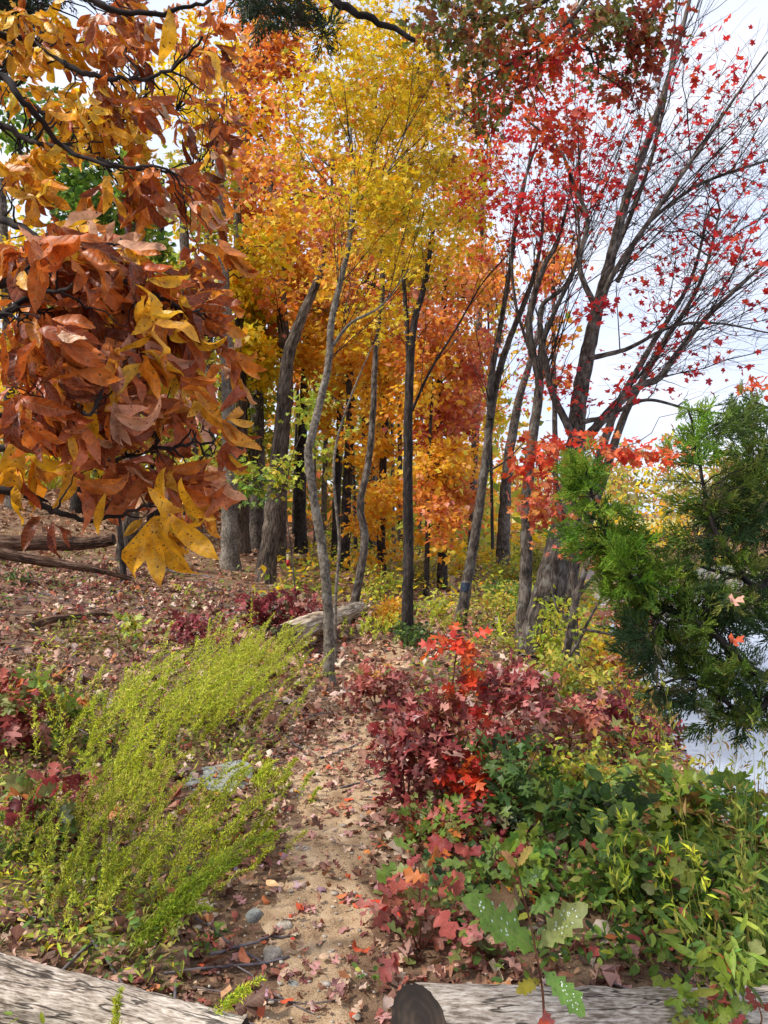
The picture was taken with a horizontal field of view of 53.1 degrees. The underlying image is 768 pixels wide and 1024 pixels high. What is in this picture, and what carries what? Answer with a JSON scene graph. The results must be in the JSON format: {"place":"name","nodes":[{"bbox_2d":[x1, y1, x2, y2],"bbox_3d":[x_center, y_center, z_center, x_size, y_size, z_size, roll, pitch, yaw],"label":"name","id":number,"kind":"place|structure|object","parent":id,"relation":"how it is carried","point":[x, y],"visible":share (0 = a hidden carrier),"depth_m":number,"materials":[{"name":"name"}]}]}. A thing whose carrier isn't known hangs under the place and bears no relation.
{"place":"outdoors","nodes":[
{"label":"outdoors","id":0,"kind":"place"},
{"bbox_2d":[253,561,462,1023],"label":"dirt path","id":1,"kind":"structure","parent":0,"point":[285,905],"depth_m":3.26,"materials":[{"name":"soil"}]},
{"bbox_2d":[214,746,322,807],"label":"feathery plant","id":2,"kind":"object","parent":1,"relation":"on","point":[258,779],"visible":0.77,"depth_m":4.18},
{"bbox_2d":[160,693,497,1022],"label":"pebbles","id":3,"kind":"object","parent":1,"relation":"on","point":[356,1016],"visible":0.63,"depth_m":2.86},
{"bbox_2d":[0,484,767,1023],"bbox_3d":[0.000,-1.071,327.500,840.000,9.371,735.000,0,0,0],"label":"ground","id":4,"kind":"structure","parent":0,"point":[354,992],"depth_m":3.66,"materials":[{"name":"brown soil"}]},
{"bbox_2d":[0,762,98,867],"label":"oak sapling","id":5,"kind":"object","parent":4,"relation":"on","point":[20,786],"visible":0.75,"depth_m":3.40,"materials":[{"name":"red plant"}]},
{"bbox_2d":[0,665,104,765],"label":"oak sapling","id":6,"kind":"object","parent":4,"relation":"on","point":[14,723],"visible":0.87,"depth_m":4.46,"materials":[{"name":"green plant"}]},
{"bbox_2d":[0,178,108,510],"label":"forest tree","id":7,"kind":"object","parent":4,"relation":"on","point":[5,234],"visible":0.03,"depth_m":18.89,"materials":[{"name":"yellow plant"}]},
{"bbox_2d":[0,533,116,550],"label":"fallen log","id":8,"kind":"object","parent":4,"relation":"on","point":[12,542],"visible":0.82,"depth_m":11.34,"materials":[{"name":"brown wood"}]},
{"bbox_2d":[0,547,131,580],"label":"fallen log","id":9,"kind":"object","parent":4,"relation":"on","point":[22,557],"visible":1,"depth_m":10.00,"materials":[{"name":"brown wood"}]},
{"bbox_2d":[8,655,143,776],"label":"feathery plant","id":10,"kind":"object","parent":4,"relation":"on","point":[77,721],"visible":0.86,"depth_m":4.33,"materials":[{"name":"plant"}]},
{"bbox_2d":[0,770,165,915],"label":"feathery plant","id":11,"kind":"object","parent":4,"relation":"on","point":[41,862],"visible":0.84,"depth_m":3.11,"materials":[{"name":"plant"}]},
{"bbox_2d":[0,73,177,562],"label":"forest tree","id":12,"kind":"object","parent":4,"relation":"on","point":[77,181],"visible":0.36,"depth_m":12.79,"materials":[{"name":"green plant"}]},
{"bbox_2d":[41,813,188,959],"bbox_3d":[-1.016,1.354,2.908,0.501,0.400,0.654,0,0,-30],"label":"feathery plant","id":13,"kind":"object","parent":4,"relation":"on","point":[100,881],"visible":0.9,"depth_m":2.85,"materials":[{"name":"plant"}]},
{"bbox_2d":[0,952,249,1023],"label":"fallen log","id":14,"kind":"object","parent":4,"relation":"on","point":[30,991],"visible":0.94,"depth_m":2.26,"materials":[{"name":"grey wood"}]},
{"bbox_2d":[48,729,208,853],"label":"feathery plant","id":15,"kind":"object","parent":4,"relation":"on","point":[78,813],"visible":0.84,"depth_m":3.55,"materials":[{"name":"plant"}]},
{"bbox_2d":[67,708,194,818],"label":"feathery plant","id":16,"kind":"object","parent":4,"relation":"on","point":[136,753],"visible":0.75,"depth_m":4.05,"materials":[{"name":"plant"}]},
{"bbox_2d":[0,0,266,587],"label":"hickory tree","id":17,"kind":"object","parent":4,"relation":"on","point":[67,354],"visible":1,"depth_m":1.94,"materials":[{"name":"orange plant"}]},
{"bbox_2d":[0,528,321,690],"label":"ground cover","id":18,"kind":"object","parent":4,"relation":"on","point":[112,624],"visible":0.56,"depth_m":9.54,"materials":[{"name":"brown plant"}]},
{"bbox_2d":[0,615,325,1023],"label":"ground cover","id":19,"kind":"object","parent":4,"relation":"on","point":[103,935],"visible":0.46,"depth_m":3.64,"materials":[{"name":"plant"}]},
{"bbox_2d":[81,633,282,757],"bbox_3d":[-1.278,1.163,4.923,1.086,0.730,0.827,0,0,23],"label":"feathery plant","id":20,"kind":"object","parent":4,"relation":"on","point":[174,702],"visible":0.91,"depth_m":4.88,"materials":[{"name":"plant"}]},
{"bbox_2d":[99,769,274,926],"bbox_3d":[-0.839,1.348,3.171,0.761,0.446,0.583,0,0,-31],"label":"feathery plant","id":21,"kind":"object","parent":4,"relation":"on","point":[199,832],"visible":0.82,"depth_m":3.10,"materials":[{"name":"plant"}]},
{"bbox_2d":[146,207,248,548],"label":"forest tree","id":22,"kind":"object","parent":4,"relation":"on","point":[183,239],"visible":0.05,"depth_m":16.86,"materials":[{"name":"orange plant"}]},
{"bbox_2d":[153,609,242,645],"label":"oak sapling","id":23,"kind":"object","parent":4,"relation":"on","point":[190,630],"visible":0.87,"depth_m":7.81,"materials":[{"name":"red plant"}]},
{"bbox_2d":[122,826,291,971],"bbox_3d":[-0.626,1.339,2.687,0.611,0.432,0.174,0,0,-9],"label":"feathery plant","id":24,"kind":"object","parent":4,"relation":"on","point":[171,909],"visible":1,"depth_m":2.66,"materials":[{"name":"plant"}]},
{"bbox_2d":[0,0,415,74],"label":"cedar tree","id":25,"kind":"object","parent":4,"relation":"on","point":[249,10],"visible":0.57,"depth_m":4.20,"materials":[{"name":"green plant"}]},
{"bbox_2d":[129,3,300,528],"bbox_3d":[-5.045,-7.432,23.883,6.633,16.000,4.003,0,0,0],"label":"forest tree","id":26,"kind":"object","parent":4,"relation":"on","point":[169,92],"visible":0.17,"depth_m":23.50,"materials":[{"name":"yellow plant"}]},
{"bbox_2d":[133,730,297,860],"bbox_3d":[-0.784,1.326,3.587,0.754,0.485,0.639,0,0,0],"label":"feathery plant","id":27,"kind":"object","parent":4,"relation":"on","point":[224,787],"visible":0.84,"depth_m":3.63,"materials":[{"name":"plant"}]},
{"bbox_2d":[106,623,338,747],"bbox_3d":[-1.115,1.148,5.409,1.647,0.786,1.022,0,0,0],"label":"feathery plant","id":28,"kind":"object","parent":4,"relation":"on","point":[230,676],"visible":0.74,"depth_m":5.32,"materials":[{"name":"plant"}]},
{"bbox_2d":[146,0,302,570],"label":"forest tree","id":29,"kind":"object","parent":4,"relation":"on","point":[229,557],"visible":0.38,"depth_m":14.49,"materials":[{"name":"orange plant"}]},
{"bbox_2d":[152,611,316,706],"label":"feathery plant","id":30,"kind":"object","parent":4,"relation":"on","point":[242,656],"visible":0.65,"depth_m":6.40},
{"bbox_2d":[160,664,314,743],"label":"feathery plant","id":31,"kind":"object","parent":4,"relation":"on","point":[248,701],"visible":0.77,"depth_m":5.22,"materials":[{"name":"plant"}]},
{"bbox_2d":[203,184,298,554],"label":"forest tree","id":32,"kind":"object","parent":4,"relation":"on","point":[268,354],"visible":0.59,"depth_m":17.69,"materials":[{"name":"yellow plant"}]},
{"bbox_2d":[203,188,299,465],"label":"forest tree","id":33,"kind":"object","parent":4,"relation":"on","point":[267,409],"visible":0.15,"depth_m":19.46,"materials":[{"name":"orange plant"}]},
{"bbox_2d":[213,118,315,558],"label":"forest tree","id":34,"kind":"object","parent":4,"relation":"on","point":[282,324],"visible":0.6,"depth_m":17.51,"materials":[{"name":"orange plant"}]},
{"bbox_2d":[0,493,532,632],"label":"leaf litter","id":35,"kind":"object","parent":4,"relation":"on","point":[5,522],"visible":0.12,"depth_m":15.27,"materials":[{"name":"plant"}]},
{"bbox_2d":[201,597,333,688],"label":"feathery plant","id":36,"kind":"object","parent":4,"relation":"on","point":[274,646],"visible":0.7,"depth_m":6.95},
{"bbox_2d":[213,0,342,550],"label":"forest tree","id":37,"kind":"object","parent":4,"relation":"on","point":[256,519],"visible":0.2,"depth_m":19.32,"materials":[{"name":"orange plant"}]},
{"bbox_2d":[235,583,322,633],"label":"oak sapling","id":38,"kind":"object","parent":4,"relation":"on","point":[263,605],"visible":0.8,"depth_m":9.25,"materials":[{"name":"red plant"}]},
{"bbox_2d":[0,18,570,556],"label":"distant woods","id":39,"kind":"object","parent":4,"relation":"on","point":[56,482],"visible":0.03,"depth_m":31.90,"materials":[{"name":"orange plant"}]},
{"bbox_2d":[227,380,361,615],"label":"maple sapling","id":40,"kind":"object","parent":4,"relation":"on","point":[268,473],"visible":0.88,"depth_m":9.59,"materials":[{"name":"green plant"}]},
{"bbox_2d":[215,3,397,583],"bbox_3d":[-1.325,-3.684,13.631,3.512,10.043,3.758,0,0,0],"label":"forest tree","id":41,"kind":"object","parent":4,"relation":"on","point":[267,552],"visible":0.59,"depth_m":13.19,"materials":[{"name":"orange plant"}]},
{"bbox_2d":[263,242,362,554],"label":"forest tree","id":42,"kind":"object","parent":4,"relation":"on","point":[305,355],"visible":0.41,"depth_m":20.19,"materials":[{"name":"orange plant"}]},
{"bbox_2d":[276,601,368,645],"bbox_3d":[-0.645,1.314,9.438,0.320,0.295,2.454,0,0,19],"label":"fallen log","id":43,"kind":"object","parent":4,"relation":"on","point":[353,610],"visible":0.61,"depth_m":8.76,"materials":[{"name":"grey wood"}]},
{"bbox_2d":[290,271,386,558],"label":"forest tree","id":44,"kind":"object","parent":4,"relation":"on","point":[334,414],"visible":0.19,"depth_m":19.90,"materials":[{"name":"orange plant"}]},
{"bbox_2d":[284,246,399,570],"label":"forest tree","id":45,"kind":"object","parent":4,"relation":"on","point":[350,459],"visible":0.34,"depth_m":17.41,"materials":[{"name":"orange plant"}]},
{"bbox_2d":[0,555,698,1023],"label":"twig litter","id":46,"kind":"object","parent":4,"relation":"on","point":[114,971],"visible":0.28,"depth_m":5.21,"materials":[{"name":"brown plant"}]},
{"bbox_2d":[298,287,420,661],"bbox_3d":[-0.146,-0.388,7.913,1.301,4.055,1.248,0,0,-28],"label":"maple tree","id":47,"kind":"object","parent":4,"relation":"on","point":[382,336],"visible":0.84,"depth_m":7.99,"materials":[{"name":"yellow plant"}]},
{"bbox_2d":[170,706,553,1022],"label":"leaf litter","id":48,"kind":"object","parent":4,"relation":"on","point":[373,807],"visible":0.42,"depth_m":4.26,"materials":[{"name":"plant"}]},
{"bbox_2d":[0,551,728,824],"bbox_3d":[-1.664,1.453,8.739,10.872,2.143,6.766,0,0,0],"label":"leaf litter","id":49,"kind":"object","parent":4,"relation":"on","point":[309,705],"visible":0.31,"depth_m":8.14,"materials":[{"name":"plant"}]},
{"bbox_2d":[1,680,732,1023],"bbox_3d":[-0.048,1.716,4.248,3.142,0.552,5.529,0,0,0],"label":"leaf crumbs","id":50,"kind":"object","parent":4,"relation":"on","point":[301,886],"visible":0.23,"depth_m":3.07,"materials":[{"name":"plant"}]},
{"bbox_2d":[310,299,424,580],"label":"forest tree","id":51,"kind":"object","parent":4,"relation":"on","point":[379,508],"visible":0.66,"depth_m":15.70,"materials":[{"name":"orange plant"}]},
{"bbox_2d":[291,87,452,624],"bbox_3d":[-0.131,-2.175,10.925,2.264,7.554,2.871,0,0,0],"label":"maple tree","id":52,"kind":"object","parent":4,"relation":"on","point":[360,571],"visible":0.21,"depth_m":10.46,"materials":[{"name":"yellow plant"}]},
{"bbox_2d":[336,652,413,712],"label":"oak sapling","id":53,"kind":"object","parent":4,"relation":"on","point":[368,683],"visible":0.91,"depth_m":5.99,"materials":[{"name":"red plant"}]},
{"bbox_2d":[287,64,473,559],"bbox_3d":[-0.213,-5.568,21.997,5.697,13.928,6.055,0,0,0],"label":"forest tree","id":54,"kind":"object","parent":4,"relation":"on","point":[414,296],"visible":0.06,"depth_m":21.50,"materials":[{"name":"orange plant"}]},
{"bbox_2d":[0,640,766,1023],"bbox_3d":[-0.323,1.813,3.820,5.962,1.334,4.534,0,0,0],"label":"leaf litter","id":55,"kind":"object","parent":4,"relation":"on","point":[254,1001],"visible":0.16,"depth_m":3.24,"materials":[{"name":"plant"}]},
{"bbox_2d":[250,0,521,686],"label":"maple tree","id":56,"kind":"object","parent":4,"relation":"on","point":[340,89],"visible":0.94,"depth_m":6.97,"materials":[{"name":"yellow plant"}]},
{"bbox_2d":[365,691,455,806],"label":"oak sapling","id":57,"kind":"object","parent":4,"relation":"on","point":[392,727],"visible":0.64,"depth_m":4.02,"materials":[{"name":"red plant"}]},
{"bbox_2d":[294,0,571,641],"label":"maple tree","id":58,"kind":"object","parent":4,"relation":"on","point":[407,617],"visible":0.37,"depth_m":9.31,"materials":[{"name":"yellow plant"}]},
{"bbox_2d":[379,293,488,595],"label":"forest tree","id":59,"kind":"object","parent":4,"relation":"on","point":[439,511],"visible":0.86,"depth_m":13.61,"materials":[{"name":"orange plant"}]},
{"bbox_2d":[355,833,522,982],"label":"oak sapling","id":60,"kind":"object","parent":4,"relation":"on","point":[413,894],"visible":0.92,"depth_m":2.72,"materials":[{"name":"red plant"}]},
{"bbox_2d":[246,527,633,667],"bbox_3d":[2.688,1.339,20.481,9.731,2.232,19.206,0,0,0],"label":"ground cover","id":61,"kind":"object","parent":4,"relation":"on","point":[398,569],"visible":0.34,"depth_m":14.98,"materials":[{"name":"yellow plant"}]},
{"bbox_2d":[379,622,525,821],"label":"oak sapling","id":62,"kind":"object","parent":4,"relation":"on","point":[440,711],"visible":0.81,"depth_m":3.88,"materials":[{"name":"red plant"}]},
{"bbox_2d":[381,252,524,589],"bbox_3d":[1.359,-1.757,14.989,2.824,6.832,4.251,0,0,0],"label":"forest tree","id":63,"kind":"object","parent":4,"relation":"on","point":[452,401],"visible":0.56,"depth_m":14.77,"materials":[{"name":"orange plant"}]},
{"bbox_2d":[382,790,529,859],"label":"shrub","id":64,"kind":"object","parent":4,"relation":"on","point":[428,822],"visible":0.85,"depth_m":3.57,"materials":[{"name":"green plant"}]},
{"bbox_2d":[419,70,540,579],"bbox_3d":[2.070,-4.010,16.960,2.644,11.218,3.866,0,0,0],"label":"forest tree","id":65,"kind":"object","parent":4,"relation":"on","point":[510,137],"visible":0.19,"depth_m":16.81,"materials":[{"name":"orange plant"}]},
{"bbox_2d":[421,821,562,926],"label":"shrub","id":66,"kind":"object","parent":4,"relation":"on","point":[481,863],"visible":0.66,"depth_m":3.04,"materials":[{"name":"green plant"}]},
{"bbox_2d":[445,733,573,837],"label":"oak sapling","id":67,"kind":"object","parent":4,"relation":"on","point":[513,765],"visible":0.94,"depth_m":3.71,"materials":[{"name":"green plant"}]},
{"bbox_2d":[412,41,608,633],"bbox_3d":[1.597,-2.260,10.194,2.635,7.794,3.074,0,0,0],"label":"maple tree","id":68,"kind":"object","parent":4,"relation":"on","point":[493,385],"visible":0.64,"depth_m":9.81,"materials":[{"name":"red plant"}]},
{"bbox_2d":[464,648,581,759],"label":"oak sapling","id":69,"kind":"object","parent":4,"relation":"on","point":[530,683],"visible":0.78,"depth_m":4.60,"materials":[{"name":"red plant"}]},
{"bbox_2d":[461,845,587,1023],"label":"oak sapling","id":70,"kind":"object","parent":4,"relation":"on","point":[489,910],"visible":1,"depth_m":1.92,"materials":[{"name":"green plant"}]},
{"bbox_2d":[483,259,596,569],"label":"maple tree","id":71,"kind":"object","parent":4,"relation":"on","point":[503,536],"visible":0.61,"depth_m":19.41,"materials":[{"name":"red plant"}]},
{"bbox_2d":[385,0,703,174],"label":"oak tree","id":72,"kind":"object","parent":4,"relation":"on","point":[618,20],"visible":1,"depth_m":6.63,"materials":[{"name":"red plant"}]},
{"bbox_2d":[461,0,639,641],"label":"maple tree","id":73,"kind":"object","parent":4,"relation":"on","point":[525,583],"visible":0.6,"depth_m":9.12,"materials":[{"name":"red plant"}]},
{"bbox_2d":[516,208,585,505],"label":"forest tree","id":74,"kind":"object","parent":4,"relation":"on","point":[552,265],"visible":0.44,"depth_m":19.85,"materials":[{"name":"orange plant"}]},
{"bbox_2d":[528,584,604,672],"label":"shrub","id":75,"kind":"object","parent":4,"relation":"on","point":[549,627],"visible":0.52,"depth_m":7.67,"materials":[{"name":"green plant"}]},
{"bbox_2d":[487,549,651,699],"bbox_3d":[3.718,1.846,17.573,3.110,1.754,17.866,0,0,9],"label":"shrub","id":76,"kind":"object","parent":4,"relation":"on","point":[508,619],"depth_m":11.82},
{"bbox_2d":[532,686,610,760],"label":"oak sapling","id":77,"kind":"object","parent":4,"relation":"on","point":[584,722],"visible":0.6,"depth_m":4.83,"materials":[{"name":"red plant"}]},
{"bbox_2d":[525,643,624,704],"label":"shrub","id":78,"kind":"object","parent":4,"relation":"on","point":[594,680],"visible":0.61,"depth_m":6.09,"materials":[{"name":"yellow plant"}]},
{"bbox_2d":[391,982,767,1023],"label":"fallen log","id":79,"kind":"object","parent":4,"relation":"on","point":[433,1003],"visible":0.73,"depth_m":2.13,"materials":[{"name":"grey wood"}]},
{"bbox_2d":[447,586,719,797],"bbox_3d":[2.203,1.722,8.257,2.688,1.384,5.604,0,0,0],"label":"ground cover","id":80,"kind":"object","parent":4,"relation":"on","point":[479,617],"visible":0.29,"depth_m":8.12,"materials":[{"name":"green plant"}]},
{"bbox_2d":[527,727,643,799],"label":"shrub","id":81,"kind":"object","parent":4,"relation":"on","point":[604,770],"visible":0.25,"depth_m":4.33,"materials":[{"name":"green plant"}]},
{"bbox_2d":[408,646,767,984],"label":"ground cover","id":82,"kind":"object","parent":4,"relation":"on","point":[476,959],"visible":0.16,"depth_m":2.95,"materials":[{"name":"green plant"}]},
{"bbox_2d":[417,424,761,521],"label":"distant woods across lake","id":83,"kind":"structure","parent":4,"relation":"on","point":[618,487],"depth_m":108.84,"materials":[{"name":"yellow plant"}]},
{"bbox_2d":[529,512,652,689],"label":"shore tree","id":84,"kind":"object","parent":4,"relation":"on","point":[570,633],"visible":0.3,"depth_m":6.98,"materials":[{"name":"grey plant"}]},
{"bbox_2d":[479,922,702,974],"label":"shrub","id":85,"kind":"object","parent":4,"relation":"on","point":[566,951],"visible":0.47,"depth_m":2.68,"materials":[{"name":"green plant"}]},
{"bbox_2d":[521,762,661,872],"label":"oak sapling","id":86,"kind":"object","parent":4,"relation":"on","point":[584,822],"visible":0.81,"depth_m":3.35,"materials":[{"name":"green plant"}]},
{"bbox_2d":[531,838,697,938],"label":"shrub","id":87,"kind":"object","parent":4,"relation":"on","point":[592,900],"visible":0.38,"depth_m":2.94,"materials":[{"name":"green plant"}]},
{"bbox_2d":[565,679,687,772],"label":"oak sapling","id":88,"kind":"object","parent":4,"relation":"on","point":[614,703],"visible":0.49,"depth_m":5.25,"materials":[{"name":"red plant"}]},
{"bbox_2d":[492,374,767,693],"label":"maple sapling","id":89,"kind":"object","parent":4,"relation":"on","point":[545,512],"visible":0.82,"depth_m":7.11,"materials":[{"name":"red plant"}]},
{"bbox_2d":[495,500,766,566],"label":"shore scrub","id":90,"kind":"object","parent":4,"relation":"on","point":[657,527],"visible":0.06,"depth_m":37.45,"materials":[{"name":"orange plant"}]},
{"bbox_2d":[499,0,767,658],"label":"red maple tree","id":91,"kind":"object","parent":4,"relation":"on","point":[577,419],"visible":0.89,"depth_m":8.18,"materials":[{"name":"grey plant"}]},
{"bbox_2d":[566,801,702,946],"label":"oak sapling","id":92,"kind":"object","parent":4,"relation":"on","point":[633,839],"visible":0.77,"depth_m":2.92,"materials":[{"name":"green plant"}]},
{"bbox_2d":[566,569,730,869],"bbox_3d":[3.772,1.822,14.522,1.418,1.227,23.543,0,0,11],"label":"bank cover","id":93,"kind":"object","parent":4,"relation":"on","point":[615,724],"visible":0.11,"depth_m":5.78,"materials":[{"name":"green plant"}]},
{"bbox_2d":[534,378,767,755],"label":"cedar tree","id":94,"kind":"object","parent":4,"relation":"on","point":[744,495],"visible":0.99,"depth_m":3.30,"materials":[{"name":"green plant"}]},
{"bbox_2d":[591,802,725,986],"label":"weed stems","id":95,"kind":"object","parent":4,"relation":"on","point":[620,820],"visible":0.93,"depth_m":2.54,"materials":[{"name":"plant"}]},
{"bbox_2d":[552,89,767,651],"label":"maple tree","id":96,"kind":"object","parent":4,"relation":"on","point":[564,578],"visible":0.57,"depth_m":8.75,"materials":[{"name":"red plant"}]},
{"bbox_2d":[566,84,767,618],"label":"maple tree","id":97,"kind":"object","parent":4,"relation":"on","point":[620,425],"visible":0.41,"depth_m":9.15,"materials":[{"name":"red plant"}]},
{"bbox_2d":[584,851,767,985],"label":"shrub","id":98,"kind":"object","parent":4,"relation":"on","point":[651,940],"visible":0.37,"depth_m":2.80,"materials":[{"name":"green plant"}]},
{"bbox_2d":[603,753,766,892],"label":"oak sapling","id":99,"kind":"object","parent":4,"relation":"on","point":[661,777],"visible":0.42,"depth_m":3.49,"materials":[{"name":"green plant"}]},
{"bbox_2d":[639,674,767,986],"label":"weed stems","id":100,"kind":"object","parent":4,"relation":"on","point":[751,879],"visible":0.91,"depth_m":2.58,"materials":[{"name":"plant"}]},
{"bbox_2d":[648,904,767,1021],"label":"seedling","id":101,"kind":"object","parent":4,"relation":"on","point":[731,958],"visible":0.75,"depth_m":2.32,"materials":[{"name":"green plant"}]},
{"bbox_2d":[651,939,767,1023],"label":"sapling","id":102,"kind":"object","parent":4,"relation":"on","point":[727,1010],"visible":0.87,"depth_m":2.22,"materials":[{"name":"green plant"}]},
{"bbox_2d":[667,818,767,941],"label":"shrub","id":103,"kind":"object","parent":4,"relation":"on","point":[724,858],"visible":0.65,"depth_m":2.90,"materials":[{"name":"green plant"}]},
{"bbox_2d":[671,767,767,901],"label":"oak sapling","id":104,"kind":"object","parent":4,"relation":"on","point":[717,807],"visible":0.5,"depth_m":3.29,"materials":[{"name":"green plant"}]},
{"bbox_2d":[0,0,767,513],"label":"sky","id":105,"kind":"structure","parent":0,"point":[642,418],"materials":[{"name":"white"}]},
{"bbox_2d":[579,565,767,824],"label":"lake water","id":106,"kind":"structure","parent":0,"point":[692,749],"depth_m":7.86,"materials":[{"name":"grey liquid"}]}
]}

